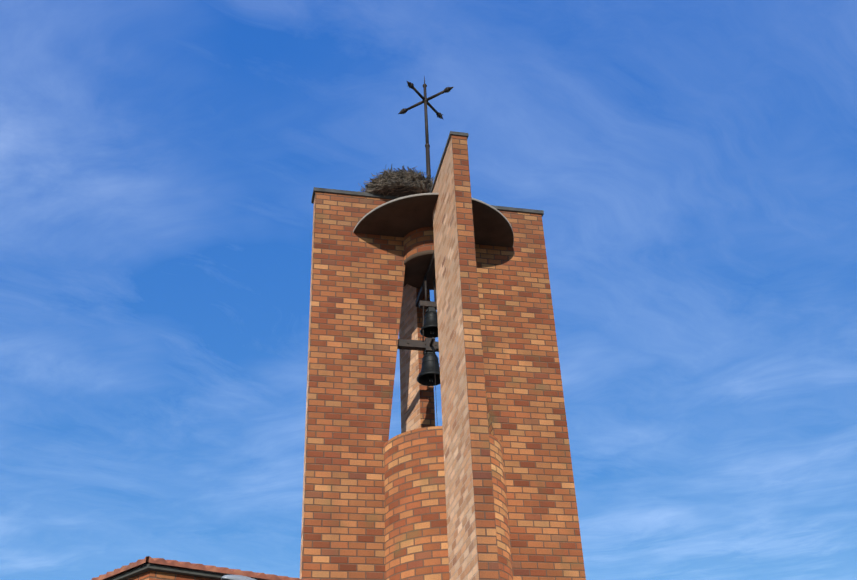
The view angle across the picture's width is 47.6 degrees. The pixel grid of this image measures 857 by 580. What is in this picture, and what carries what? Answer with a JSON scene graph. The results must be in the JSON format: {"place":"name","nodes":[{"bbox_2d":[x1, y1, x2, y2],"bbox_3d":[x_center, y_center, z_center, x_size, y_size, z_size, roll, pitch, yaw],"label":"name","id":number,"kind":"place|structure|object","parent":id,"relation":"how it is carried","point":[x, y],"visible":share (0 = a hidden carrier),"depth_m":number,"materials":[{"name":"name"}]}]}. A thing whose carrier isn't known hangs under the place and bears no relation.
{"place":"outdoors","nodes":[
{"label":"outdoors","id":0,"kind":"place"},
{"bbox_2d":[127,571,215,579],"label":"church walls","id":1,"kind":"structure","parent":0,"point":[153,575],"depth_m":12.07,"materials":[{"name":"orange brick"}]},
{"bbox_2d":[109,564,258,579],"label":"roof fascia","id":2,"kind":"structure","parent":1,"relation":"attached to","point":[144,569],"depth_m":12.13,"materials":[{"name":"grey metal"}]},
{"bbox_2d":[91,556,307,579],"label":"tiled roof","id":3,"kind":"structure","parent":1,"relation":"on","point":[146,560],"depth_m":12.38,"materials":[{"name":"tile"}]},
{"bbox_2d":[300,192,404,579],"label":"tower wall","id":4,"kind":"structure","parent":0,"point":[356,287],"depth_m":14.94,"materials":[{"name":"brown brick"}]},
{"bbox_2d":[404,227,435,289],"bbox_3d":[0.067,-0.545,16.762,1.116,0.580,1.116,5,-33,-11],"label":"cylindrical drum","id":5,"kind":"object","parent":4,"relation":"attached to","point":[418,248],"visible":0.31,"depth_m":16.41,"materials":[{"name":"brown brick"}]},
{"bbox_2d":[353,193,513,286],"bbox_3d":[0.067,-0.804,16.930,2.840,0.066,2.840,5,-33,-11],"label":"canopy","id":6,"kind":"object","parent":5,"relation":"on","point":[404,216],"visible":0.33,"depth_m":16.30,"materials":[{"name":"concrete"}]},
{"bbox_2d":[358,165,434,196],"bbox_3d":[-0.503,-1.667,17.545,1.697,0.622,1.735,5,-33,-11],"label":"stork nest","id":7,"kind":"object","parent":6,"relation":"on","point":[403,182],"visible":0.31,"depth_m":16.97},
{"bbox_2d":[398,76,452,181],"bbox_3d":[-0.027,-2.860,18.244,0.922,3.240,0.922,5,-33,-11],"label":"iron cross","id":8,"kind":"object","parent":6,"relation":"on","point":[425,99],"visible":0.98,"depth_m":18.55,"materials":[{"name":"black metal"}]},
{"bbox_2d":[311,131,543,216],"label":"tower copings","id":9,"kind":"object","parent":4,"relation":"on","point":[374,195],"visible":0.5,"depth_m":16.95,"materials":[{"name":"grey metal"}]},
{"bbox_2d":[0,0,856,579],"bbox_3d":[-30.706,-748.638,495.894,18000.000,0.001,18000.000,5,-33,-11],"label":"sky","id":10,"kind":"structure","parent":0,"point":[682,174],"depth_m":1560.85,"materials":[{"name":"blue"}]},
{"bbox_2d":[432,135,499,579],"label":"brick fin wall","id":11,"kind":"structure","parent":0,"point":[472,538],"depth_m":13.29,"materials":[{"name":"brown brick"}]},
{"bbox_2d":[475,210,585,579],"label":"tower wall","id":12,"kind":"structure","parent":0,"point":[527,422],"depth_m":15.43,"materials":[{"name":"brown brick"}]},
{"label":"plaza pavement","id":13,"kind":"structure","parent":0,"visible":0},
{"bbox_2d":[221,575,255,579],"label":"street lamp","id":14,"kind":"object","parent":13,"relation":"on","point":[232,577],"visible":1,"depth_m":6.24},
{"bbox_2d":[384,426,512,579],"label":"curved brick wall","id":15,"kind":"structure","parent":13,"relation":"on","point":[416,542],"depth_m":13.61,"materials":[{"name":"orange brick"}]},
{"bbox_2d":[399,284,434,432],"bbox_3d":[-0.095,4.348,15.104,0.450,12.172,0.670,5,-33,-11],"label":"tower blade","id":16,"kind":"object","parent":15,"relation":"on","point":[417,406],"depth_m":16.86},
{"bbox_2d":[397,252,438,413],"bbox_3d":[0.116,1.074,15.741,1.408,3.230,1.336,-19,-36,24],"label":"bell frame","id":17,"kind":"object","parent":15,"relation":"on","point":[428,344],"visible":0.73,"depth_m":15.93,"materials":[{"name":"metal"}]},
{"bbox_2d":[417,351,439,385],"bbox_3d":[0.032,1.208,15.612,0.460,0.587,0.460,5,-33,-11],"label":"bell","id":18,"kind":"object","parent":17,"relation":"hanging from","point":[429,374],"visible":0.92,"depth_m":15.54,"materials":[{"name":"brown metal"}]},
{"bbox_2d":[420,307,437,337],"bbox_3d":[0.052,0.506,16.074,0.400,0.511,0.400,5,-33,-11],"label":"bell","id":19,"kind":"object","parent":17,"relation":"attached to","point":[430,327],"visible":0.88,"depth_m":16.02,"materials":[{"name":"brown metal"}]}
]}

